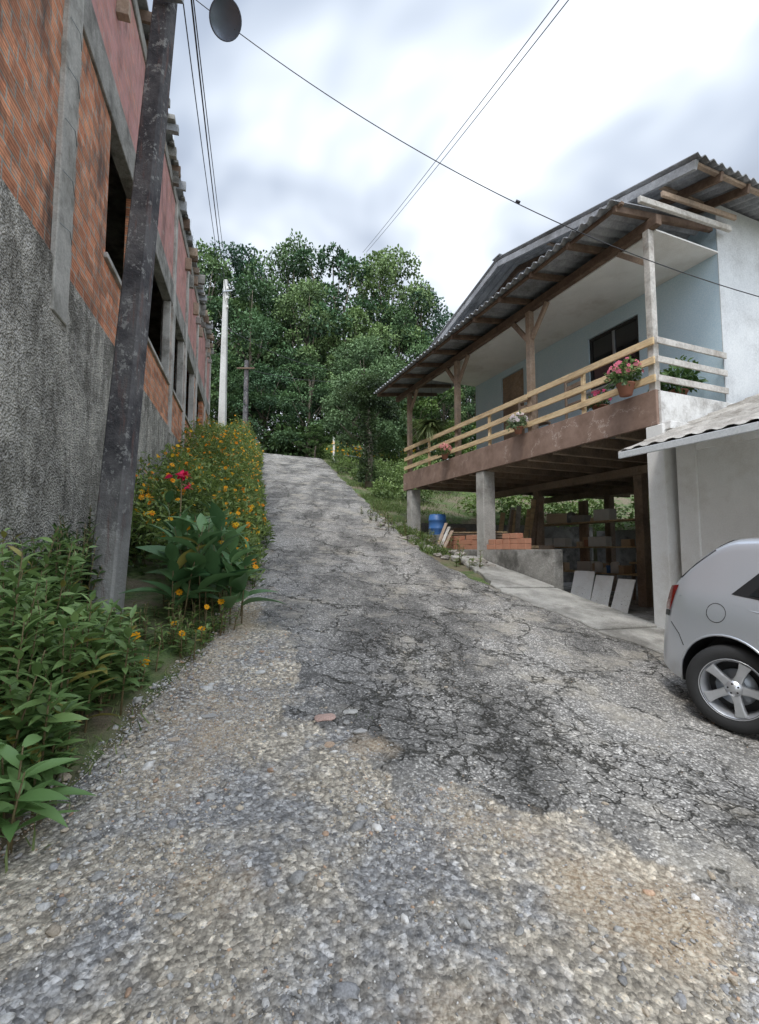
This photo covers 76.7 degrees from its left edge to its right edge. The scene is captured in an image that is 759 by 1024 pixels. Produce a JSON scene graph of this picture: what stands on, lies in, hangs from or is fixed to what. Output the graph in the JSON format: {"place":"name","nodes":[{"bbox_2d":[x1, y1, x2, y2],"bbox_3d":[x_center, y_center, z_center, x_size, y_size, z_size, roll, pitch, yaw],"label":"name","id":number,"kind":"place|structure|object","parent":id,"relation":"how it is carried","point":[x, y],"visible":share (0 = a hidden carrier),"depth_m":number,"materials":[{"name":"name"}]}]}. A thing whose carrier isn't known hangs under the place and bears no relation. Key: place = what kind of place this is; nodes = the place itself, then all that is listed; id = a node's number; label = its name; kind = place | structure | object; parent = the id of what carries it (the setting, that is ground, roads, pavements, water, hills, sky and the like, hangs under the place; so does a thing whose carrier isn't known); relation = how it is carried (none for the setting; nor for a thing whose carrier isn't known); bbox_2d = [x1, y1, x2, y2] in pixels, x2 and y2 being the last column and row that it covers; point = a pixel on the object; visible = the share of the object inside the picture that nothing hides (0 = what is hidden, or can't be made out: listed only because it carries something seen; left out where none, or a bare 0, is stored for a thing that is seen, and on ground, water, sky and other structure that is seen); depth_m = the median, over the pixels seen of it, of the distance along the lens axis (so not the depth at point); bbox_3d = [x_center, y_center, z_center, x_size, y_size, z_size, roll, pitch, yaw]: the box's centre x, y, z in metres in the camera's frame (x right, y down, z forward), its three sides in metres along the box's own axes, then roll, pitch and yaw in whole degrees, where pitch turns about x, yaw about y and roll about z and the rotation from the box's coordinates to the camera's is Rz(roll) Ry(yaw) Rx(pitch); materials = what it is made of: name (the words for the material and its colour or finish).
{"place":"outdoors","nodes":[
{"label":"outdoors","id":0,"kind":"place"},
{"bbox_2d":[105,153,175,351],"bbox_3d":[-8.096,-8.127,7.671,7.840,0.120,26.700,1,-5,-15],"label":"window opening","id":1,"kind":"structure","parent":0,"point":[115,224],"depth_m":13.38,"materials":[{"name":"black"}]},
{"bbox_2d":[0,451,649,873],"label":"ground","id":2,"kind":"structure","parent":0,"point":[104,723],"depth_m":4.57,"materials":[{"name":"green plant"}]},
{"bbox_2d":[0,713,95,862],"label":"broadleaf plant","id":3,"kind":"object","parent":2,"relation":"on","point":[17,777],"visible":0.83,"depth_m":1.97,"materials":[{"name":"green plant"}]},
{"bbox_2d":[0,523,153,787],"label":"leafy shrub","id":4,"kind":"object","parent":2,"relation":"on","point":[51,652],"visible":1,"depth_m":2.73,"materials":[{"name":"green plant"}]},
{"bbox_2d":[0,176,183,596],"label":"plaster base","id":5,"kind":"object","parent":2,"relation":"on","point":[55,377],"depth_m":4.53,"materials":[{"name":"concrete"}]},
{"bbox_2d":[8,496,163,605],"bbox_3d":[-3.267,0.403,5.749,1.002,1.603,3.894,1,-5,-14],"label":"wall creeper","id":6,"kind":"object","parent":5,"relation":"attached to","point":[86,580],"depth_m":4.48,"materials":[{"name":"green plant"}]},
{"bbox_2d":[0,53,196,448],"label":"brick","id":7,"kind":"object","parent":5,"relation":"on","point":[27,167],"depth_m":4.58,"materials":[{"name":"brick"}]},
{"bbox_2d":[0,0,110,256],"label":"brick pier","id":8,"kind":"structure","parent":7,"relation":"on","point":[31,33],"depth_m":4.67,"materials":[{"name":"brick"}]},
{"bbox_2d":[83,0,208,416],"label":"lintel beam","id":9,"kind":"structure","parent":8,"relation":"on","point":[122,152],"depth_m":7.05,"materials":[{"name":"concrete"}]},
{"bbox_2d":[91,0,209,399],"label":"brick","id":10,"kind":"object","parent":9,"relation":"on","point":[122,43],"visible":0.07,"depth_m":7.77,"materials":[{"name":"brick"}]},
{"bbox_2d":[51,0,83,325],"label":"column","id":11,"kind":"structure","parent":7,"relation":"on","point":[65,161],"depth_m":4.85,"materials":[{"name":"concrete"}]},
{"bbox_2d":[147,337,169,384],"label":"sill","id":12,"kind":"structure","parent":7,"relation":"on","point":[150,346],"depth_m":9.75,"materials":[{"name":"concrete"}]},
{"bbox_2d":[161,301,170,378],"bbox_3d":[-4.935,-3.962,11.099,0.160,1.865,0.099,1,-5,-15],"label":"jamb","id":13,"kind":"object","parent":12,"relation":"on","point":[165,353],"visible":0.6,"depth_m":11.06,"materials":[{"name":"concrete"}]},
{"bbox_2d":[160,202,178,434],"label":"column","id":14,"kind":"structure","parent":5,"relation":"on","point":[171,365],"depth_m":11.38,"materials":[{"name":"concrete"}]},
{"bbox_2d":[174,257,189,446],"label":"column","id":15,"kind":"structure","parent":5,"relation":"on","point":[185,352],"depth_m":13.54,"materials":[{"name":"concrete"}]},
{"bbox_2d":[203,349,206,433],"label":"column","id":16,"kind":"structure","parent":5,"relation":"on","point":[205,385],"depth_m":19.32,"materials":[{"name":"concrete"}]},
{"bbox_2d":[131,0,210,358],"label":"top beam","id":17,"kind":"structure","parent":16,"relation":"on","point":[141,32],"depth_m":10.57,"materials":[{"name":"concrete"}]},
{"bbox_2d":[116,0,213,363],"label":"roof timbers","id":18,"kind":"object","parent":17,"relation":"on","point":[123,12],"visible":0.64,"depth_m":12.82,"materials":[{"name":"wood"}]},
{"bbox_2d":[0,570,257,773],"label":"ground plants","id":19,"kind":"object","parent":2,"relation":"on","point":[103,699],"visible":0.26,"depth_m":4.12,"materials":[{"name":"green plant"}]},
{"bbox_2d":[86,0,241,620],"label":"leaning utility pole","id":20,"kind":"object","parent":2,"relation":"on","point":[112,529],"visible":0.94,"depth_m":4.70,"materials":[{"name":"wood"}]},
{"bbox_2d":[119,511,246,677],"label":"marigold flowers","id":21,"kind":"object","parent":2,"relation":"on","point":[181,633],"visible":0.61,"depth_m":4.11,"materials":[{"name":"green plant"}]},
{"bbox_2d":[127,415,275,589],"bbox_3d":[-4.775,-1.924,15.216,2.577,7.232,19.256,1,-5,-14],"label":"orange cosmos bed","id":22,"kind":"object","parent":2,"relation":"on","point":[217,460],"visible":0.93,"depth_m":8.52,"materials":[{"name":"green plant"}]},
{"bbox_2d":[119,470,286,624],"bbox_3d":[-1.915,0.368,5.437,1.477,1.688,2.488,1,-5,-18],"label":"canna plant","id":23,"kind":"object","parent":2,"relation":"on","point":[197,562],"visible":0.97,"depth_m":4.76,"materials":[{"name":"green plant"}]},
{"bbox_2d":[218,279,232,428],"bbox_3d":[-7.899,-7.179,24.606,0.602,9.850,0.376,0,-4,0],"label":"utility pole","id":24,"kind":"object","parent":2,"relation":"on","point":[222,414],"visible":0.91,"depth_m":24.58,"materials":[{"name":"concrete"}]},
{"bbox_2d":[183,0,758,381],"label":"overhead cables","id":25,"kind":"object","parent":24,"relation":"attached to","point":[196,30],"visible":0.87,"depth_m":6.99,"materials":[{"name":"rubber"}]},
{"bbox_2d":[294,423,332,457],"bbox_3d":[-4.210,-4.511,31.546,2.578,2.689,2.623,-4,-6,41],"label":"garden tree","id":26,"kind":"object","parent":2,"relation":"on","point":[317,429],"visible":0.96,"depth_m":31.25,"materials":[{"name":"green plant"}]},
{"bbox_2d":[193,228,476,463],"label":"forest","id":27,"kind":"object","parent":2,"relation":"on","point":[400,328],"visible":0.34,"depth_m":38.02,"materials":[{"name":"green plant"}]},
{"bbox_2d":[336,372,400,488],"bbox_3d":[-0.437,-3.282,19.940,2.786,5.063,1.660,0,-4,0],"label":"ivy covered tree","id":28,"kind":"object","parent":2,"relation":"on","point":[365,388],"visible":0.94,"depth_m":19.76,"materials":[{"name":"green plant"}]},
{"bbox_2d":[320,333,418,460],"bbox_3d":[-0.384,-5.656,25.803,5.945,8.092,5.353,2,-5,-23],"label":"feathery tree","id":29,"kind":"object","parent":2,"relation":"on","point":[387,432],"visible":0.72,"depth_m":25.32,"materials":[{"name":"green plant"}]},
{"bbox_2d":[312,441,433,469],"bbox_3d":[-0.531,-3.240,29.162,10.197,3.343,3.809,-3,-5,35],"label":"flower hedge","id":30,"kind":"object","parent":2,"relation":"on","point":[384,456],"visible":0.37,"depth_m":29.34,"materials":[{"name":"green plant"}]},
{"bbox_2d":[327,450,456,504],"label":"bank shrubs","id":31,"kind":"object","parent":2,"relation":"on","point":[389,477],"visible":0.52,"depth_m":20.36,"materials":[{"name":"green plant"}]},
{"bbox_2d":[407,489,420,530],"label":"column","id":32,"kind":"structure","parent":2,"relation":"on","point":[413,510],"depth_m":12.64,"materials":[{"name":"concrete"}]},
{"bbox_2d":[360,500,483,569],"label":"roadside weeds","id":33,"kind":"object","parent":2,"relation":"on","point":[420,534],"visible":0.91,"depth_m":10.54,"materials":[{"name":"green plant"}]},
{"bbox_2d":[382,387,464,458],"bbox_3d":[2.248,-5.147,27.793,5.156,6.530,5.246,-3,-5,33],"label":"garden tree","id":34,"kind":"object","parent":2,"relation":"on","point":[421,411],"visible":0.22,"depth_m":27.10,"materials":[{"name":"green plant"}]},
{"bbox_2d":[367,516,495,566],"bbox_3d":[0.714,0.599,11.162,1.256,1.347,5.380,2,-5,-22],"label":"stone rubble","id":35,"kind":"object","parent":2,"relation":"on","point":[455,552],"visible":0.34,"depth_m":10.05,"materials":[{"name":"stone"}]},
{"bbox_2d":[322,459,589,555],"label":"grass","id":36,"kind":"structure","parent":2,"relation":"on","point":[393,506],"depth_m":15.98,"materials":[{"name":"green plant"}]},
{"bbox_2d":[476,471,495,559],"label":"column","id":37,"kind":"structure","parent":2,"relation":"on","point":[485,496],"depth_m":9.62,"materials":[{"name":"concrete"}]},
{"bbox_2d":[405,523,593,581],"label":"basement end wall","id":38,"kind":"structure","parent":2,"relation":"on","point":[571,556],"depth_m":15.51,"materials":[{"name":"concrete"}]},
{"bbox_2d":[460,550,563,589],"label":"retaining wall","id":39,"kind":"structure","parent":2,"relation":"on","point":[545,566],"depth_m":8.22,"materials":[{"name":"concrete"}]},
{"bbox_2d":[442,533,530,548],"bbox_3d":[2.057,0.623,9.890,0.160,0.295,3.057,2,-5,-22],"label":"brick stack","id":40,"kind":"object","parent":39,"relation":"on","point":[509,541],"visible":0.8,"depth_m":9.16,"materials":[{"name":"brick"}]},
{"bbox_2d":[457,492,649,535],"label":"garden shrubs","id":41,"kind":"object","parent":2,"relation":"on","point":[569,507],"visible":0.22,"depth_m":16.28,"materials":[{"name":"green plant"}]},
{"bbox_2d":[563,581,654,623],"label":"basement floor","id":42,"kind":"structure","parent":2,"relation":"on","point":[635,609],"depth_m":8.57,"materials":[{"name":"concrete"}]},
{"bbox_2d":[498,496,543,549],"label":"standing planks","id":43,"kind":"object","parent":42,"relation":"on","point":[534,520],"visible":0.48,"depth_m":11.50,"materials":[{"name":"brown wood"}]},
{"bbox_2d":[533,491,544,545],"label":"column","id":44,"kind":"structure","parent":42,"relation":"on","point":[536,494],"depth_m":11.50,"materials":[{"name":"brown wood"}]},
{"bbox_2d":[495,464,647,498],"bbox_3d":[4.297,-0.667,10.432,0.140,0.157,7.350,2,-5,-22],"label":"girder","id":45,"kind":"object","parent":44,"relation":"on","point":[611,475],"visible":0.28,"depth_m":10.33,"materials":[{"name":"brown wood"}]},
{"bbox_2d":[440,478,648,494],"bbox_3d":[4.605,-0.659,12.599,6.840,0.158,0.090,2,-5,-22],"label":"joist","id":46,"kind":"object","parent":45,"relation":"on","point":[465,482],"visible":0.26,"depth_m":12.03,"materials":[{"name":"brown wood"}]},
{"bbox_2d":[469,470,632,486],"bbox_3d":[5.078,-0.748,11.457,6.840,0.158,0.090,2,-5,-22],"label":"joist","id":47,"kind":"object","parent":45,"relation":"on","point":[537,477],"visible":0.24,"depth_m":10.82,"materials":[{"name":"brown wood"}]},
{"bbox_2d":[454,475,648,491],"bbox_3d":[4.841,-0.704,12.028,6.840,0.158,0.090,2,-5,-22],"label":"joist","id":48,"kind":"object","parent":45,"relation":"on","point":[513,481],"visible":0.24,"depth_m":11.44,"materials":[{"name":"brown wood"}]},
{"bbox_2d":[486,465,632,481],"bbox_3d":[5.315,-0.793,10.885,6.840,0.158,0.090,2,-5,-22],"label":"joist","id":49,"kind":"object","parent":45,"relation":"on","point":[517,470],"visible":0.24,"depth_m":10.05,"materials":[{"name":"brown wood"}]},
{"bbox_2d":[506,459,647,476],"bbox_3d":[5.552,-0.838,10.314,6.840,0.158,0.090,2,-5,-22],"label":"joist","id":50,"kind":"object","parent":45,"relation":"on","point":[553,466],"visible":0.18,"depth_m":9.43,"materials":[{"name":"brown wood"}]},
{"bbox_2d":[527,453,646,468],"bbox_3d":[5.789,-0.882,9.743,6.840,0.158,0.090,2,-5,-22],"label":"joist","id":51,"kind":"object","parent":45,"relation":"on","point":[569,460],"visible":0.31,"depth_m":8.87,"materials":[{"name":"brown wood"}]},
{"bbox_2d":[553,446,647,463],"bbox_3d":[6.026,-0.927,9.172,6.840,0.158,0.090,2,-5,-22],"label":"joist","id":52,"kind":"object","parent":45,"relation":"on","point":[579,451],"visible":0.31,"depth_m":8.18,"materials":[{"name":"brown wood"}]},
{"bbox_2d":[544,500,636,575],"bbox_3d":[4.574,0.822,10.836,0.600,2.150,3.388,2,-5,-22],"label":"storage shelf","id":53,"kind":"object","parent":42,"relation":"on","point":[583,519],"visible":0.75,"depth_m":10.50,"materials":[{"name":"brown wood"}]},
{"bbox_2d":[571,571,635,612],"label":"leaning white panels","id":54,"kind":"object","parent":42,"relation":"on","point":[583,581],"visible":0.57,"depth_m":8.43,"materials":[{"name":"paint"}]},
{"bbox_2d":[604,495,616,590],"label":"column","id":55,"kind":"structure","parent":42,"relation":"on","point":[610,529],"depth_m":12.33,"materials":[{"name":"brown wood"}]},
{"bbox_2d":[633,474,652,606],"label":"column","id":56,"kind":"structure","parent":42,"relation":"on","point":[643,544],"depth_m":8.88,"materials":[{"name":"brown wood"}]},
{"bbox_2d":[596,529,652,585],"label":"basement back wall","id":57,"kind":"structure","parent":2,"relation":"on","point":[625,556],"depth_m":14.74,"materials":[{"name":"concrete"}]},
{"bbox_2d":[646,423,681,628],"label":"column","id":58,"kind":"structure","parent":2,"relation":"on","point":[664,524],"depth_m":5.99,"materials":[{"name":"white paint"}]},
{"bbox_2d":[618,394,758,575],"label":"white garage","id":59,"kind":"structure","parent":2,"relation":"on","point":[717,455],"depth_m":5.45,"materials":[{"name":"paint"}]},
{"bbox_2d":[0,453,758,1023],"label":"road","id":60,"kind":"structure","parent":0,"point":[588,721],"depth_m":2.21,"materials":[{"name":"asphalt"}]},
{"bbox_2d":[0,559,758,1023],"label":"gravel stones","id":61,"kind":"object","parent":60,"relation":"on","point":[344,989],"visible":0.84,"depth_m":2.06,"materials":[{"name":"gravel"}]},
{"bbox_2d":[664,538,758,733],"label":"parked car","id":62,"kind":"object","parent":60,"relation":"on","point":[711,645],"visible":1,"depth_m":3.58,"materials":[{"name":"silver metal"}]},
{"bbox_2d":[147,0,758,449],"label":"sky","id":63,"kind":"structure","parent":0,"point":[612,95],"materials":[{"name":"white"}]},
{"bbox_2d":[403,389,659,490],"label":"deck fascia","id":64,"kind":"structure","parent":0,"point":[635,413],"depth_m":7.78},
{"bbox_2d":[451,555,664,654],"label":"concrete pavement","id":65,"kind":"structure","parent":0,"point":[607,621],"depth_m":6.50,"materials":[{"name":"concrete"}]},
{"bbox_2d":[580,428,645,446],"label":"deck slab","id":66,"kind":"structure","parent":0,"point":[619,439],"depth_m":7.53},
{"bbox_2d":[604,355,643,396],"bbox_3d":[3.272,-1.802,6.383,0.540,0.508,0.501,0,-4,0],"label":"potted geranium","id":67,"kind":"object","parent":66,"relation":"on","point":[625,386],"visible":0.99,"depth_m":6.32,"materials":[{"name":"plant"}]},
{"bbox_2d":[658,390,732,423],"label":"deck end fascia","id":68,"kind":"structure","parent":66,"relation":"attached to","point":[679,407],"depth_m":6.25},
{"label":"deck floor","id":69,"kind":"structure","parent":66,"relation":"on","visible":0},
{"bbox_2d":[454,360,461,456],"bbox_3d":[1.746,-2.301,10.723,0.110,2.180,0.110,2,-5,-22],"label":"post","id":70,"kind":"object","parent":69,"relation":"on","point":[457,401],"visible":0.76,"depth_m":10.69,"materials":[{"name":"brown wood"}]},
{"bbox_2d":[476,373,503,448],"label":"porch wall","id":71,"kind":"structure","parent":69,"relation":"on","point":[489,394],"depth_m":11.83,"materials":[{"name":"paint"}]},
{"bbox_2d":[525,311,536,431],"bbox_3d":[2.675,-2.476,8.484,0.110,2.180,0.110,2,-5,-22],"label":"post","id":72,"kind":"object","parent":69,"relation":"on","point":[530,351],"visible":0.76,"depth_m":8.46,"materials":[{"name":"brown wood"}]},
{"bbox_2d":[433,229,717,386],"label":"porch ceiling","id":73,"kind":"structure","parent":72,"relation":"on","point":[613,284],"depth_m":8.15,"materials":[{"name":"white paint"}]},
{"bbox_2d":[396,214,661,401],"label":"eave beam","id":74,"kind":"structure","parent":73,"relation":"on","point":[633,236],"depth_m":8.00,"materials":[{"name":"brown wood"}]},
{"bbox_2d":[405,397,453,448],"bbox_3d":[1.286,-2.439,12.027,1.374,1.663,1.361,0,-4,0],"label":"hanging fern","id":75,"kind":"object","parent":74,"relation":"hanging from","point":[430,428],"visible":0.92,"depth_m":11.88,"materials":[{"name":"green plant"}]},
{"bbox_2d":[612,205,712,232],"bbox_3d":[3.881,-3.973,6.529,1.910,0.335,0.060,2,-5,-22],"label":"rafter","id":76,"kind":"object","parent":74,"relation":"on","point":[646,215],"visible":0.88,"depth_m":6.49,"materials":[{"name":"brown wood"}]},
{"bbox_2d":[527,337,654,397],"bbox_3d":[3.059,-2.124,7.286,0.032,0.105,2.430,2,-5,-22],"label":"rail","id":77,"kind":"object","parent":72,"relation":"attached to","point":[610,359],"visible":1,"depth_m":7.01,"materials":[{"name":"brown wood"}]},
{"bbox_2d":[527,356,654,412],"bbox_3d":[3.060,-1.864,7.266,0.030,0.097,2.430,2,-5,-22],"label":"rail","id":78,"kind":"object","parent":72,"relation":"attached to","point":[599,381],"visible":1,"depth_m":7.29,"materials":[{"name":"brown wood"}]},
{"bbox_2d":[528,374,655,426],"bbox_3d":[3.060,-1.619,7.247,0.032,0.115,2.431,2,-5,-22],"label":"rail","id":79,"kind":"object","parent":72,"relation":"attached to","point":[606,395],"visible":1,"depth_m":7.13,"materials":[{"name":"brown wood"}]},
{"bbox_2d":[657,374,728,393],"bbox_3d":[4.184,-1.691,6.375,1.380,0.085,0.026,2,-5,-22],"label":"rail end","id":80,"kind":"object","parent":79,"relation":"attached to","point":[690,383],"visible":1,"depth_m":6.34,"materials":[{"name":"grey wood"}]},
{"bbox_2d":[523,325,590,432],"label":"porch wall","id":81,"kind":"structure","parent":69,"relation":"on","point":[568,354],"depth_m":9.63,"materials":[{"name":"paint"}]},
{"bbox_2d":[503,369,524,439],"bbox_3d":[3.103,-2.191,11.005,0.040,2.005,0.794,2,-5,-22],"label":"door leaf","id":82,"kind":"object","parent":81,"relation":"attached to","point":[513,386],"visible":0.36,"depth_m":11.07,"materials":[{"name":"brown wood"}]},
{"bbox_2d":[374,199,725,393],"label":"porch roof","id":83,"kind":"structure","parent":81,"relation":"on","point":[611,229],"depth_m":7.92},
{"bbox_2d":[379,201,623,393],"bbox_3d":[1.521,-3.625,9.864,0.050,0.045,8.200,2,-5,-22],"label":"purlin","id":84,"kind":"object","parent":83,"relation":"attached to","point":[563,249],"visible":0.82,"depth_m":7.86,"materials":[{"name":"brown wood"}]},
{"bbox_2d":[637,195,731,232],"bbox_3d":[4.130,-3.990,6.449,1.803,0.159,0.050,2,-5,-22],"label":"end tie","id":85,"kind":"object","parent":83,"relation":"attached to","point":[672,210],"visible":1,"depth_m":6.39,"materials":[{"name":"grey wood"}]},
{"bbox_2d":[660,191,736,220],"bbox_3d":[4.369,-4.163,6.540,1.503,0.149,0.040,2,-5,-22],"label":"end tie","id":86,"kind":"object","parent":83,"relation":"attached to","point":[697,205],"visible":1,"depth_m":6.50,"materials":[{"name":"brown wood"}]},
{"bbox_2d":[588,298,637,339],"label":"porch wall","id":87,"kind":"structure","parent":81,"relation":"attached to","point":[616,317],"depth_m":8.47,"materials":[{"name":"paint"}]},
{"bbox_2d":[590,376,640,410],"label":"porch wall","id":88,"kind":"structure","parent":69,"relation":"on","point":[618,398],"depth_m":8.29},
{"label":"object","id":89,"kind":"object","parent":88,"relation":"on","visible":0},
{"bbox_2d":[592,319,637,387],"bbox_3d":[4.160,-2.767,8.482,0.007,0.940,1.000,2,-5,-22],"label":"glass window","id":90,"kind":"structure","parent":89,"relation":"on","point":[625,336],"depth_m":8.48,"materials":[{"name":"glass"}]},
{"bbox_2d":[642,229,660,390],"bbox_3d":[3.570,-2.647,6.307,0.096,2.180,0.096,2,-5,-22],"label":"post","id":91,"kind":"object","parent":69,"relation":"on","point":[650,289],"visible":0.78,"depth_m":6.28,"materials":[{"name":"grey wood"}]},
{"bbox_2d":[655,336,726,358],"bbox_3d":[4.184,-2.189,6.414,1.380,0.085,0.026,2,-5,-22],"label":"rail end","id":92,"kind":"object","parent":91,"relation":"attached to","point":[688,347],"visible":1,"depth_m":6.38,"materials":[{"name":"grey wood"}]},
{"bbox_2d":[656,355,727,376],"bbox_3d":[4.184,-1.940,6.394,1.380,0.085,0.026,2,-5,-22],"label":"rail end","id":93,"kind":"object","parent":91,"relation":"attached to","point":[688,365],"visible":1,"depth_m":6.36,"materials":[{"name":"grey wood"}]},
{"bbox_2d":[648,355,708,394],"bbox_3d":[4.271,-1.893,6.770,0.804,0.730,0.755,0,-4,0],"label":"potted plant","id":94,"kind":"object","parent":69,"relation":"on","point":[688,374],"visible":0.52,"depth_m":6.70,"materials":[{"name":"green plant"}]},
{"bbox_2d":[637,212,725,401],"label":"porch wall","id":95,"kind":"structure","parent":69,"relation":"on","point":[688,309],"depth_m":7.12,"materials":[{"name":"paint"}]},
{"bbox_2d":[497,152,758,265],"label":"roof","id":96,"kind":"structure","parent":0,"point":[747,205],"depth_m":6.83,"materials":[{"name":"metal"}]},
{"bbox_2d":[428,258,524,348],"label":"roof","id":97,"kind":"structure","parent":96,"relation":"attached to","point":[496,281],"depth_m":10.58,"materials":[{"name":"metal"}]},
{"bbox_2d":[435,262,498,342],"bbox_3d":[1.654,-4.407,11.598,0.050,1.119,4.047,2,-5,-22],"label":"rake","id":98,"kind":"object","parent":97,"relation":"attached to","point":[483,283],"visible":0.54,"depth_m":10.66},
{"bbox_2d":[497,159,698,266],"bbox_3d":[3.191,-4.696,7.889,0.050,1.122,4.057,2,-5,-22],"label":"rake","id":99,"kind":"object","parent":96,"relation":"attached to","point":[671,177],"visible":0.94,"depth_m":6.93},
{"bbox_2d":[517,171,723,271],"bbox_3d":[3.644,-4.681,8.076,0.050,1.122,4.057,2,-5,-22],"label":"rake","id":100,"kind":"object","parent":96,"relation":"attached to","point":[699,186],"visible":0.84,"depth_m":6.53,"materials":[{"name":"brown wood"}]},
{"bbox_3d":[6.648,-4.577,8.972,7.260,0.040,0.060,2,-5,-22],"label":"cross purlin","id":101,"kind":"object","parent":96,"relation":"attached to","visible":0},
{"bbox_2d":[686,183,750,213],"bbox_3d":[4.153,-4.665,8.286,0.050,1.122,4.057,2,-5,-22],"label":"rafter","id":102,"kind":"object","parent":101,"relation":"on","point":[727,197],"visible":0.42,"depth_m":6.65,"materials":[{"name":"brown wood"}]},
{"bbox_3d":[7.490,-2.664,7.950,5.568,3.350,0.150,2,-5,-22],"label":"near wall","id":103,"kind":"object","parent":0,"visible":0},
{"bbox_2d":[715,206,758,403],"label":"wall skin","id":104,"kind":"object","parent":103,"relation":"attached to","point":[738,255],"depth_m":6.93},
{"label":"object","id":105,"kind":"object","parent":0,"visible":0},
{"bbox_2d":[544,486,648,503],"bbox_3d":[6.423,-0.599,11.308,0.140,0.157,7.350,2,-5,-22],"label":"girder","id":106,"kind":"object","parent":105,"relation":"on","point":[605,492],"visible":0.31,"depth_m":12.92,"materials":[{"name":"brown wood"}]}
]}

